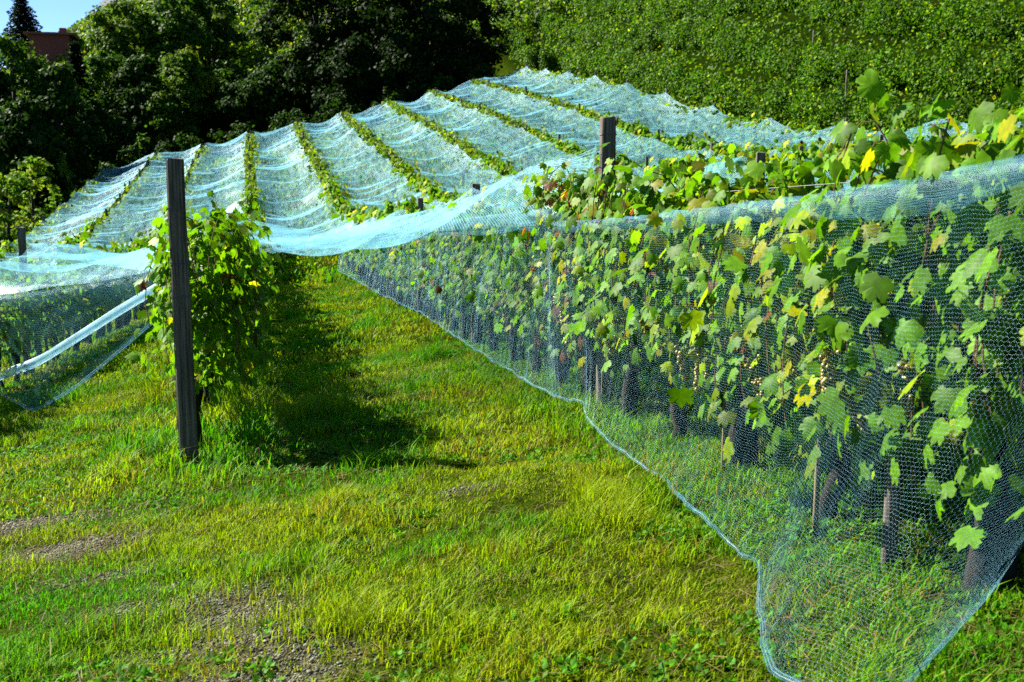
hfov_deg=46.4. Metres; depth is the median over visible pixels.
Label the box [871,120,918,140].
grapevine
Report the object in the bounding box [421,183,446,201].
grapevine
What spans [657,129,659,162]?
row post
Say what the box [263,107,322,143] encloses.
shrub
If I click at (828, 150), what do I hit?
grapevine
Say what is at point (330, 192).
grapevine
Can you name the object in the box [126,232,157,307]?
grapevine
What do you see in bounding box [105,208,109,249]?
row post
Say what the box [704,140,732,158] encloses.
grapevine
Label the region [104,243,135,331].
grapevine
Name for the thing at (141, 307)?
grapevine
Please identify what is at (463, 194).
grapevine
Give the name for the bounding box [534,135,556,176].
grapevine
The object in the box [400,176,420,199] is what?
grapevine
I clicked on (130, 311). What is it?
grapevine
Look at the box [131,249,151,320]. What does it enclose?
grapevine
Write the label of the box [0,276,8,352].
grapevine
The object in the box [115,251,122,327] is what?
row post
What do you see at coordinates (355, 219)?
grapevine
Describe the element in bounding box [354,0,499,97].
broadleaf tree
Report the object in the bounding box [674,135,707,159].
grapevine
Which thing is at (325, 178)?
grapevine
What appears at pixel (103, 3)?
slate house
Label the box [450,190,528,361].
grapevine
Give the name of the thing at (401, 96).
shrub
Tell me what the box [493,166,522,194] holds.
grapevine
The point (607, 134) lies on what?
row post
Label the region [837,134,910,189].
grapevine
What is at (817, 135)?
grapevine
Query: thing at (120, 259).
bird net
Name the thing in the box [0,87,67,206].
broadleaf tree
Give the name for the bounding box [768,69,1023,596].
grapevine
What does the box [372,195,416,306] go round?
grapevine
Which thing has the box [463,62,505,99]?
shrub
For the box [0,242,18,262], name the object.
grapevine
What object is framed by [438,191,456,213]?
grapevine
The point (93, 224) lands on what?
grapevine
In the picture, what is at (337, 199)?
grapevine
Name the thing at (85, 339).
row post
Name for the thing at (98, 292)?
grapevine
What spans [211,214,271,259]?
grapevine
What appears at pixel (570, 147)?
grapevine
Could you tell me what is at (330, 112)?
shrub
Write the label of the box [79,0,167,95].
broadleaf tree
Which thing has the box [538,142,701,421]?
grapevine
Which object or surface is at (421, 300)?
grapevine
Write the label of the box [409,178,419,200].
grapevine
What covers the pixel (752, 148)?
grapevine
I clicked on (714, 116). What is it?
grapevine
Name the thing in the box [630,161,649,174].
grapevine
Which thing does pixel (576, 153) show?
grapevine
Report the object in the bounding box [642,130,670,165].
grapevine
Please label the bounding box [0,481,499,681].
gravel
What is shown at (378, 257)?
grapevine
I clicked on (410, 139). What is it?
bird net
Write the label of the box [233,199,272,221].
grapevine
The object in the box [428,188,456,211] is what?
grapevine
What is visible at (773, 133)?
grapevine
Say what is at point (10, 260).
grapevine
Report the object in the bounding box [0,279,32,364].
grapevine
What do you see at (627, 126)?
grapevine
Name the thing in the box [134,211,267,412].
grapevine
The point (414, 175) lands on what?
grapevine
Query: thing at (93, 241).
grapevine
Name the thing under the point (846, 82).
vine stake
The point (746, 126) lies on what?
grapevine
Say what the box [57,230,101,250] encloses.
grapevine
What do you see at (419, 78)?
broadleaf tree
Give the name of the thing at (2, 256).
grapevine
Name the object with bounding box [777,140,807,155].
grapevine
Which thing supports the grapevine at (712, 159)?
on the ground at (210, 124)
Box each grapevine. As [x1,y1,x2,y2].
[0,240,27,257]
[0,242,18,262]
[0,251,7,264]
[0,262,69,373]
[0,264,41,388]
[0,265,81,380]
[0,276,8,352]
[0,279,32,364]
[1,257,18,266]
[15,263,92,367]
[27,256,53,265]
[34,259,95,361]
[44,261,102,354]
[48,241,104,350]
[56,233,93,249]
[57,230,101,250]
[75,226,101,250]
[77,224,108,249]
[79,240,127,336]
[81,244,125,338]
[81,250,116,343]
[82,233,97,247]
[83,218,111,246]
[103,271,135,334]
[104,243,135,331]
[109,238,145,326]
[118,243,145,321]
[125,190,287,449]
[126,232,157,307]
[131,234,167,311]
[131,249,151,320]
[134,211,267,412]
[134,229,167,297]
[138,247,155,310]
[139,200,278,425]
[143,222,168,236]
[143,228,165,238]
[157,205,167,225]
[167,218,270,335]
[171,208,272,394]
[196,223,296,350]
[204,231,270,352]
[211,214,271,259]
[231,188,267,223]
[232,225,281,351]
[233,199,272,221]
[240,192,264,212]
[247,210,270,253]
[311,174,342,223]
[316,183,350,223]
[316,183,357,212]
[319,181,341,213]
[320,179,346,215]
[323,191,351,254]
[325,200,349,258]
[326,196,347,247]
[328,203,360,266]
[329,202,365,270]
[330,200,357,260]
[338,210,364,280]
[341,207,368,275]
[341,213,356,272]
[346,205,372,263]
[347,206,375,288]
[350,216,365,282]
[352,206,384,290]
[355,210,394,298]
[355,215,385,297]
[360,211,383,282]
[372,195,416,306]
[372,213,399,302]
[378,206,425,308]
[381,218,435,317]
[383,193,440,310]
[387,163,413,204]
[389,158,419,198]
[391,208,436,321]
[394,208,454,324]
[395,205,462,331]
[398,170,420,194]
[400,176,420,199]
[404,171,438,203]
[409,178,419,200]
[413,198,503,343]
[417,202,486,338]
[419,182,441,203]
[420,180,454,211]
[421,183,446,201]
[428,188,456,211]
[435,202,522,351]
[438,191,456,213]
[446,174,598,385]
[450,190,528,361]
[451,193,466,210]
[459,189,489,208]
[463,152,487,190]
[465,187,571,373]
[471,154,491,194]
[474,151,509,194]
[481,156,509,186]
[482,186,505,209]
[487,164,517,195]
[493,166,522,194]
[496,190,517,208]
[505,168,527,194]
[506,150,669,398]
[509,172,538,190]
[521,172,543,188]
[521,182,549,206]
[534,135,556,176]
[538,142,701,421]
[544,138,565,173]
[549,139,568,181]
[559,139,584,171]
[565,146,589,175]
[565,152,797,440]
[571,148,599,173]
[585,154,599,173]
[599,152,633,172]
[615,167,636,175]
[616,120,641,157]
[622,160,636,168]
[623,123,650,164]
[626,156,848,469]
[630,129,655,165]
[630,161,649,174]
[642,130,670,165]
[649,157,662,174]
[652,138,679,162]
[659,155,720,194]
[661,156,684,167]
[664,131,698,160]
[667,189,1008,519]
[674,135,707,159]
[677,150,755,182]
[678,153,719,167]
[684,136,717,159]
[701,108,726,143]
[701,152,718,161]
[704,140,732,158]
[712,113,731,143]
[713,142,800,201]
[717,113,753,150]
[718,141,740,158]
[733,119,759,151]
[741,113,784,145]
[743,142,776,161]
[748,144,777,156]
[754,121,792,150]
[756,153,856,226]
[765,139,791,157]
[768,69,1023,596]
[777,122,806,147]
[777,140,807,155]
[781,140,817,161]
[790,123,822,152]
[795,151,835,187]
[797,137,825,158]
[803,128,834,150]
[815,140,877,198]
[816,139,855,152]
[821,122,844,143]
[837,122,878,151]
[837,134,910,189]
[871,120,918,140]
[906,122,935,141]
[907,135,925,146]
[912,124,954,143]
[916,138,1010,219]
[925,114,964,139]
[947,124,974,136]
[960,130,979,137]
[966,108,1021,136]
[1007,128,1023,149]
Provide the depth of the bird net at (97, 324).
10.56 m
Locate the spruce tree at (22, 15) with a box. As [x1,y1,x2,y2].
[0,0,42,70]
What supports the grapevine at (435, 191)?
on the ground at (210, 124)
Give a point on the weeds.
(146, 673)
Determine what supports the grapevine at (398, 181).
on the ground at (210, 124)
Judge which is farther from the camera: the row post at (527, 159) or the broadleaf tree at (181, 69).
the broadleaf tree at (181, 69)
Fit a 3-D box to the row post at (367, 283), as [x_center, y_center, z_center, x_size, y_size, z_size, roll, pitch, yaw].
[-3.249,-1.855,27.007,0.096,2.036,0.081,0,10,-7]
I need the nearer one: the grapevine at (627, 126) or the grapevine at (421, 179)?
the grapevine at (421, 179)
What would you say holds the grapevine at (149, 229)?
on the ground at (210, 124)
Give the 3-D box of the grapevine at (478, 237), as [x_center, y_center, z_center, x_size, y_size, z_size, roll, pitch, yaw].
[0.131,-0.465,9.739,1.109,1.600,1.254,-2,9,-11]
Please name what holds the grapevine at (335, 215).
on the ground at (210, 124)
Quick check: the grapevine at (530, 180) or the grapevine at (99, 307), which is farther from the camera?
the grapevine at (530, 180)
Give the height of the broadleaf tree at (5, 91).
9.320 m
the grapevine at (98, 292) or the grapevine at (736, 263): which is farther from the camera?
the grapevine at (98, 292)
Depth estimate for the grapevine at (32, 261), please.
30.42 m
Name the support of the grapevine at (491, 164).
on the ground at (210, 124)
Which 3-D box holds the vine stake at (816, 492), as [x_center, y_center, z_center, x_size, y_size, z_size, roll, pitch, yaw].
[1.151,0.278,4.457,0.038,1.080,0.020,-7,11,-39]
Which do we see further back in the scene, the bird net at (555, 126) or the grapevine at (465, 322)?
the bird net at (555, 126)
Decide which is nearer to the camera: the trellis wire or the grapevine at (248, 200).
the trellis wire
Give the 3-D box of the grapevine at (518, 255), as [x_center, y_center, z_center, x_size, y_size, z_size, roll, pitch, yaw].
[0.370,-0.412,8.798,1.252,1.633,1.528,-5,10,-27]
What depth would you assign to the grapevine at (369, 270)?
26.16 m
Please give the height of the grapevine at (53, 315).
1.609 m
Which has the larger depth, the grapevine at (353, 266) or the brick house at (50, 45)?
the brick house at (50, 45)
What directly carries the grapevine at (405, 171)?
on the ground at (210, 124)
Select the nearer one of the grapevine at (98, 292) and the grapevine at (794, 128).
the grapevine at (98, 292)
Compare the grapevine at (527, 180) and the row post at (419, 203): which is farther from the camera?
the grapevine at (527, 180)
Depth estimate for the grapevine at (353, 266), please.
31.32 m
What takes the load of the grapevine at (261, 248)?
on the ground at (210, 124)
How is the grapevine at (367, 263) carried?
on the ground at (210, 124)
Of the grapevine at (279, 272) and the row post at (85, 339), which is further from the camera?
the row post at (85, 339)
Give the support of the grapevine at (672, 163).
on the ground at (210, 124)
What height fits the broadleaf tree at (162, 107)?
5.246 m
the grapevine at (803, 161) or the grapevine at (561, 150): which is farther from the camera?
the grapevine at (561, 150)
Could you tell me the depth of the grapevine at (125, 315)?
25.93 m
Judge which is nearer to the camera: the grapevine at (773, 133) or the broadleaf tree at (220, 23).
the grapevine at (773, 133)
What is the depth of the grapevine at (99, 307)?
21.74 m
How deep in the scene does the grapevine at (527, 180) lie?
35.26 m
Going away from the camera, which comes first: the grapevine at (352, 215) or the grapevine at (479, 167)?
the grapevine at (352, 215)
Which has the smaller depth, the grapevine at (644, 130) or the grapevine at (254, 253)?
the grapevine at (254, 253)
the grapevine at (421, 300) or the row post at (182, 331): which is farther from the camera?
the grapevine at (421, 300)
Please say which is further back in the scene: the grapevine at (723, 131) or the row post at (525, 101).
the row post at (525, 101)
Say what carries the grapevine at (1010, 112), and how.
on the ground at (210, 124)
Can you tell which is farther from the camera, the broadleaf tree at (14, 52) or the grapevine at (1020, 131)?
the broadleaf tree at (14, 52)
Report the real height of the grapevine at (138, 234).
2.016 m
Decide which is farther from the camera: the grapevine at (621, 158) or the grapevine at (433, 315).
the grapevine at (621, 158)
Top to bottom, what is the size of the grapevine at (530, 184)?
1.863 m
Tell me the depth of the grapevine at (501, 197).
24.16 m
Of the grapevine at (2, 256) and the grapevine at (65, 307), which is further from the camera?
the grapevine at (2, 256)
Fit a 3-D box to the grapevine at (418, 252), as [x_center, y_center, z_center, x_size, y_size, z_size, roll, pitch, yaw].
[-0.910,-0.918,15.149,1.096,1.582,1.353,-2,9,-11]
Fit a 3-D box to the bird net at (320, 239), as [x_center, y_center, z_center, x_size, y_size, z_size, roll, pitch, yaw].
[-7.262,-5.929,39.045,2.587,4.006,65.721,-2,9,-12]
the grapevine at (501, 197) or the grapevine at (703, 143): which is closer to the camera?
the grapevine at (501, 197)
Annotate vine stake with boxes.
[601,292,604,416]
[721,336,729,471]
[812,434,822,529]
[845,70,847,107]
[880,272,910,571]
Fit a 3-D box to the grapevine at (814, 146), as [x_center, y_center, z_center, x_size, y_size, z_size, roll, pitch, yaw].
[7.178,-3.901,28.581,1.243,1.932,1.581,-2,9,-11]
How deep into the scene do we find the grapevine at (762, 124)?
37.95 m
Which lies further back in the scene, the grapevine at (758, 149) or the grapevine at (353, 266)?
the grapevine at (353, 266)
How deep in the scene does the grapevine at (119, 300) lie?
23.82 m
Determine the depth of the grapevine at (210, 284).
7.74 m
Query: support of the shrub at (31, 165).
on the ground at (210, 124)
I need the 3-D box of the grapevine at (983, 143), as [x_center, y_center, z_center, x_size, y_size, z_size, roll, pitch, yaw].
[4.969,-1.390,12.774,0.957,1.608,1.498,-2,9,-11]
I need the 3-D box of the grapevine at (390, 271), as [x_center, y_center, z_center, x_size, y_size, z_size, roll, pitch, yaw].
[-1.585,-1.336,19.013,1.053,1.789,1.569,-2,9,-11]
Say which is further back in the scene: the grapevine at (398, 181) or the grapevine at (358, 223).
the grapevine at (398, 181)
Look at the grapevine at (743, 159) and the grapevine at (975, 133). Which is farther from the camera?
the grapevine at (975, 133)
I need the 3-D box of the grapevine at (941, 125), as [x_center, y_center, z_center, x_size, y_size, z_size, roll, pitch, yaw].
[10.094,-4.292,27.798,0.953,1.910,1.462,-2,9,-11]
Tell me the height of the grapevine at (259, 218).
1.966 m
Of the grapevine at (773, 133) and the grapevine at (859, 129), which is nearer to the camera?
the grapevine at (859, 129)
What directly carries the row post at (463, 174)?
on the ground at (210, 124)
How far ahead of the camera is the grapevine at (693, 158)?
20.95 m
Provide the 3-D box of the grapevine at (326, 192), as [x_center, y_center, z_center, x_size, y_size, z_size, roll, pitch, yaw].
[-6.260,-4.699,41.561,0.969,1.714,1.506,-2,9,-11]
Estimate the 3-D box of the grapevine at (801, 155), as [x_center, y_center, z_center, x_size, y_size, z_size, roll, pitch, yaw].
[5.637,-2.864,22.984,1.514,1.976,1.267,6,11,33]
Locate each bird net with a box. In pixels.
[0,131,246,299]
[0,145,199,273]
[0,153,154,261]
[0,271,164,410]
[207,125,595,255]
[301,113,745,213]
[337,154,1023,681]
[348,103,883,196]
[394,94,985,180]
[438,80,823,165]
[480,68,1019,153]
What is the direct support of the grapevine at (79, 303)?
on the ground at (210, 124)
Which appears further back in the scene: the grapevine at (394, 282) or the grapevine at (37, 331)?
the grapevine at (394, 282)
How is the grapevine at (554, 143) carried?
on the ground at (210, 124)
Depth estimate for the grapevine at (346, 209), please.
33.20 m
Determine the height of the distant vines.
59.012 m
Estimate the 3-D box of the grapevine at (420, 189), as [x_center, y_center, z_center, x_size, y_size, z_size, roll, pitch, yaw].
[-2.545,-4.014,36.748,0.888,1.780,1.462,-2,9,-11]
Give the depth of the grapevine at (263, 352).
8.63 m
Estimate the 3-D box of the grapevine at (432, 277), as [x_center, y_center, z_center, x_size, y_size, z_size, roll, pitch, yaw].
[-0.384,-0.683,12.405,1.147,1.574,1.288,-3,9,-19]
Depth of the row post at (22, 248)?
15.54 m
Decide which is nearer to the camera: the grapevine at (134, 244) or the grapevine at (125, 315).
the grapevine at (125, 315)
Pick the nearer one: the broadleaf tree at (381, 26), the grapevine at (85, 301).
the grapevine at (85, 301)
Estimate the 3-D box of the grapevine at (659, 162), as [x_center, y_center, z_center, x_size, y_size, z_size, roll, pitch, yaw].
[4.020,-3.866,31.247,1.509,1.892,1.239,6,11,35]
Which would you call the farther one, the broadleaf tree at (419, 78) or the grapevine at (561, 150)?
the broadleaf tree at (419, 78)
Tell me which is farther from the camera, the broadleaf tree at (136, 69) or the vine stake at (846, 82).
the broadleaf tree at (136, 69)
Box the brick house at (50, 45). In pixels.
[23,28,79,64]
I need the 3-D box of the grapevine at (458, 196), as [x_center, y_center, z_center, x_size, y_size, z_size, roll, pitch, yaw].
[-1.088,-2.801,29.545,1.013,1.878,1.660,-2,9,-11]
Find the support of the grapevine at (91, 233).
on the ground at (210, 124)
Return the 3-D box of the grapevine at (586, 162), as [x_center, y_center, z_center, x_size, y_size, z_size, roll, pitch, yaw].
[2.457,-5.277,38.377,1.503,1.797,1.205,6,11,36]
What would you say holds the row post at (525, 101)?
on the ground at (210, 124)
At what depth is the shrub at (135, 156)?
72.99 m
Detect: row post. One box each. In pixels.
[18,227,31,376]
[77,250,87,345]
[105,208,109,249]
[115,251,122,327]
[166,158,197,464]
[366,267,368,286]
[386,201,391,299]
[417,198,422,314]
[462,162,464,183]
[470,183,479,342]
[501,113,503,151]
[525,86,526,122]
[526,125,528,167]
[595,72,596,113]
[596,117,615,404]
[626,80,628,121]
[645,156,648,167]
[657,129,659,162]
[665,89,667,134]
[755,152,765,185]
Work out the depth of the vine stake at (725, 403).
5.41 m
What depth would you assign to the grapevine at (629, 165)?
33.77 m
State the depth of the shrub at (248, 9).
109.12 m
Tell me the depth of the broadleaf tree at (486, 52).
81.42 m
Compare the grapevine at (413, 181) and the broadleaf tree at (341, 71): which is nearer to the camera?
the grapevine at (413, 181)
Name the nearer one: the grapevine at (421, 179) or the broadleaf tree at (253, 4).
the grapevine at (421, 179)
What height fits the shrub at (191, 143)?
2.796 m
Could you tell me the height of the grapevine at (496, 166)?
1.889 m
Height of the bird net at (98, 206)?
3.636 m
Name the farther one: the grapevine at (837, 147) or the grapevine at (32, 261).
the grapevine at (32, 261)
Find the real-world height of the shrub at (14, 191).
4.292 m
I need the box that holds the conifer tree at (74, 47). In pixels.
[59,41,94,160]
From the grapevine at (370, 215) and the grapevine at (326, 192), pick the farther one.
the grapevine at (326, 192)
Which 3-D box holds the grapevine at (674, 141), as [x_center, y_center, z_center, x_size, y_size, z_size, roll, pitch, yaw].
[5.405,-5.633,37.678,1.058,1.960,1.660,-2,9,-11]
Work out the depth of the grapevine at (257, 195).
41.80 m
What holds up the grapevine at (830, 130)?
on the ground at (210, 124)
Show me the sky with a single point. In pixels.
(53, 15)
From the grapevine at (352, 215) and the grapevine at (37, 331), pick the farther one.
the grapevine at (352, 215)
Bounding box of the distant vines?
[0,0,1023,258]
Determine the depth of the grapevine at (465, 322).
13.31 m
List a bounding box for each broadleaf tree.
[0,33,60,152]
[0,58,20,163]
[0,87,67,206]
[25,63,111,196]
[68,96,135,180]
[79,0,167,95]
[82,49,135,142]
[106,47,183,154]
[131,89,200,155]
[140,0,212,92]
[147,45,231,125]
[166,0,248,70]
[191,55,250,114]
[213,69,298,129]
[242,0,360,115]
[246,0,269,9]
[246,51,320,110]
[278,0,420,96]
[311,32,394,122]
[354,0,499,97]
[355,20,448,110]
[423,0,515,88]
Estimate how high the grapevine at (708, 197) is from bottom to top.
1.494 m
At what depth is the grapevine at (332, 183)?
40.21 m
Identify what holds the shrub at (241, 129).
on the ground at (210, 124)
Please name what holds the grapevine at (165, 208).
on the ground at (210, 124)
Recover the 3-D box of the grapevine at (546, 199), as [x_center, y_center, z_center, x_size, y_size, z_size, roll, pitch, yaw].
[0.592,-0.384,7.894,1.115,1.761,1.366,-2,9,-11]
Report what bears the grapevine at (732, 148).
on the ground at (210, 124)
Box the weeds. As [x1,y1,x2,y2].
[0,327,1023,681]
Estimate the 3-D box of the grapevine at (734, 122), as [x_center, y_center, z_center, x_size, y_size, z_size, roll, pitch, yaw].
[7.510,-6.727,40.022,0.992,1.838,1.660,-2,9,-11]
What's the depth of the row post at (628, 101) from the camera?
51.29 m
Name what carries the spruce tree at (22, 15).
on the ground at (210, 124)
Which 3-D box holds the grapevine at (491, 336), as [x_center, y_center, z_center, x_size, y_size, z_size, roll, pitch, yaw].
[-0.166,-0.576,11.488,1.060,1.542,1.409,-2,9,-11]
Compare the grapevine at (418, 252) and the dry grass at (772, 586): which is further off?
the grapevine at (418, 252)
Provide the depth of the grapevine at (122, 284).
22.83 m
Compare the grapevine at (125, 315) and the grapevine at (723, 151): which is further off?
the grapevine at (723, 151)
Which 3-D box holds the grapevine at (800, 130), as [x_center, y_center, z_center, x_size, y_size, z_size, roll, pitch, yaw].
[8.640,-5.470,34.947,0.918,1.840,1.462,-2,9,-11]
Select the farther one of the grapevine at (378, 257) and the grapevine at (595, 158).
the grapevine at (595, 158)
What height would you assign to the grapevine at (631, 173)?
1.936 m
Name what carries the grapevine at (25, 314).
on the ground at (210, 124)
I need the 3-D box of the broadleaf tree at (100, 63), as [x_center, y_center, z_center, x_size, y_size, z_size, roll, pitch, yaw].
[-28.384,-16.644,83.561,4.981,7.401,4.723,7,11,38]
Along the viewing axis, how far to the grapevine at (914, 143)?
23.71 m
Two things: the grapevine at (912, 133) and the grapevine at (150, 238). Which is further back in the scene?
the grapevine at (150, 238)
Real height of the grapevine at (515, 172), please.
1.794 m
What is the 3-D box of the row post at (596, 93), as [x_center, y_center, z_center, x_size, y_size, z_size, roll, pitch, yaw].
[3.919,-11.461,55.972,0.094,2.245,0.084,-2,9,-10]
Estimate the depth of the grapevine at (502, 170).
38.36 m
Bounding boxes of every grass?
[0,338,1023,681]
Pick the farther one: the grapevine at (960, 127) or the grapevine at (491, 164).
the grapevine at (491, 164)
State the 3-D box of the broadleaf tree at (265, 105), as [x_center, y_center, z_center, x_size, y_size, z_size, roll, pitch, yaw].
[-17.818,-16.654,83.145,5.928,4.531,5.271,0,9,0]
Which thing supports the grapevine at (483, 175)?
on the ground at (210, 124)
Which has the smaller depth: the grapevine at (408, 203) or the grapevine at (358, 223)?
the grapevine at (408, 203)
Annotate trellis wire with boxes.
[521,171,947,216]
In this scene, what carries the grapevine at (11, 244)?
on the ground at (210, 124)
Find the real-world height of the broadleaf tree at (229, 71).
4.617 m
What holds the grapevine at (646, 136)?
on the ground at (210, 124)
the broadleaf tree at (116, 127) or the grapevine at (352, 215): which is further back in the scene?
the broadleaf tree at (116, 127)
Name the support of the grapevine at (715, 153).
on the ground at (210, 124)
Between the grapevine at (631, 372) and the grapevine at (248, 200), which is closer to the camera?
the grapevine at (631, 372)
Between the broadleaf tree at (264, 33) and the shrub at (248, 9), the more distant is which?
the shrub at (248, 9)
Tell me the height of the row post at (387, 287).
2.258 m
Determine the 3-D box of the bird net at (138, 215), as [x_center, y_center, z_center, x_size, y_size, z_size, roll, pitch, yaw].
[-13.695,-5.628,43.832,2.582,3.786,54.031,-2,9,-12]
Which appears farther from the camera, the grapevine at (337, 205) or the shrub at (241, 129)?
the shrub at (241, 129)
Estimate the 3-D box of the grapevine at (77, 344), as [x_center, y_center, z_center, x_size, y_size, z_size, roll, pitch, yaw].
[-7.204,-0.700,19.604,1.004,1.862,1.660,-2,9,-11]
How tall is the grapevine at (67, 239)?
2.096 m
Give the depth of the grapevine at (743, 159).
12.90 m
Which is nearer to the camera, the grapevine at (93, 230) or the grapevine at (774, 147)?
the grapevine at (774, 147)
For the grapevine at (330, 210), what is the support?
on the ground at (210, 124)
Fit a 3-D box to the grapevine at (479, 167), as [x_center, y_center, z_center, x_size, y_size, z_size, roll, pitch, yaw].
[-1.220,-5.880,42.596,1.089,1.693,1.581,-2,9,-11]
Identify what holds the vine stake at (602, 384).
on the ground at (210, 124)
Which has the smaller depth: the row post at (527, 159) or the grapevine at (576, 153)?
the grapevine at (576, 153)
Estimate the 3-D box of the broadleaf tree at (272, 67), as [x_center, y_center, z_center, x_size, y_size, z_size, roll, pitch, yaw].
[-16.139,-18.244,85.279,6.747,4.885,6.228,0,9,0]
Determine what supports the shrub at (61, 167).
on the ground at (210, 124)
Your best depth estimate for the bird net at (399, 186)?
43.86 m
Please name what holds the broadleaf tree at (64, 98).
on the ground at (210, 124)
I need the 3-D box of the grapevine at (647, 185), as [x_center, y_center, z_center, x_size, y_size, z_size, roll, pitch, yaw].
[0.866,-0.194,6.288,1.239,1.586,1.364,2,9,12]
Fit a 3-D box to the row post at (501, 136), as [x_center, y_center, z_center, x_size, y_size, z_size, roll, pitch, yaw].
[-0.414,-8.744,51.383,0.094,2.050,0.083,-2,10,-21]
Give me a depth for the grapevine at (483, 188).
25.43 m
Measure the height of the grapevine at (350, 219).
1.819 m
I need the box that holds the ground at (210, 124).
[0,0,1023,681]
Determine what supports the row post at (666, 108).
on the ground at (210, 124)
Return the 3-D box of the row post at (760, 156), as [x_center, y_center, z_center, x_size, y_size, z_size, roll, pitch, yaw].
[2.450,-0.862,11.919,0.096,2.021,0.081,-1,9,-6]
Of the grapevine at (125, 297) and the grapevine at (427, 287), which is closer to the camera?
the grapevine at (427, 287)
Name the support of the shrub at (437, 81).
on the ground at (210, 124)
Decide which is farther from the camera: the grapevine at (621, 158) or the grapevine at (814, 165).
the grapevine at (621, 158)
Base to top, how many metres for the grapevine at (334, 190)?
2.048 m
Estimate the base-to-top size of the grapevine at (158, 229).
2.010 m
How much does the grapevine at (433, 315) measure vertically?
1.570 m
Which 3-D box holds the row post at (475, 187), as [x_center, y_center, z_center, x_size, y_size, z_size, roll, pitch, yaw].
[-0.387,-0.618,12.622,0.096,2.078,0.081,-3,9,-19]
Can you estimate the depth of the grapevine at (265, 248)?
13.02 m
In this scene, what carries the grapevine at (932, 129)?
on the ground at (210, 124)
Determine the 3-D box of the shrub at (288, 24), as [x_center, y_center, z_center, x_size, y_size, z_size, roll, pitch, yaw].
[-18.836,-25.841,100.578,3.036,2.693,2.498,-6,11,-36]
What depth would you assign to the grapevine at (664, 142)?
38.80 m
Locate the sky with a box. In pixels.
[0,0,102,66]
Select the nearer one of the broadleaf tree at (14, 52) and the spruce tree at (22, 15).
the broadleaf tree at (14, 52)
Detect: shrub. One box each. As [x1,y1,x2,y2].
[0,155,64,229]
[0,169,50,243]
[41,151,79,203]
[95,143,147,181]
[151,131,211,167]
[207,120,273,156]
[242,0,262,20]
[249,2,280,29]
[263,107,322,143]
[276,19,304,43]
[298,95,372,132]
[368,86,421,122]
[408,73,466,106]
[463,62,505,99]
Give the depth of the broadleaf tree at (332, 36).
78.97 m
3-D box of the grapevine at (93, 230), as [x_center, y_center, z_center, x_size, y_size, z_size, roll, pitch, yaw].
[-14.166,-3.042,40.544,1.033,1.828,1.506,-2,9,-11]
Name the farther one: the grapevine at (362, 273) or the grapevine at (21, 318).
the grapevine at (362, 273)
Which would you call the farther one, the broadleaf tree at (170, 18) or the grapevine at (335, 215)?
the broadleaf tree at (170, 18)
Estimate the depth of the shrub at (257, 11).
104.83 m
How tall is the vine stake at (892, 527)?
1.101 m
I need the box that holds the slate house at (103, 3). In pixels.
[99,0,152,19]
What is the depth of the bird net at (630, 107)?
45.48 m
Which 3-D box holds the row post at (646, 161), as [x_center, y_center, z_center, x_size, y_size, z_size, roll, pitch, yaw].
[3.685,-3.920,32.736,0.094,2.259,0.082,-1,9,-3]
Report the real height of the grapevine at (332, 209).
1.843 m
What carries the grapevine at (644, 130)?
on the ground at (210, 124)

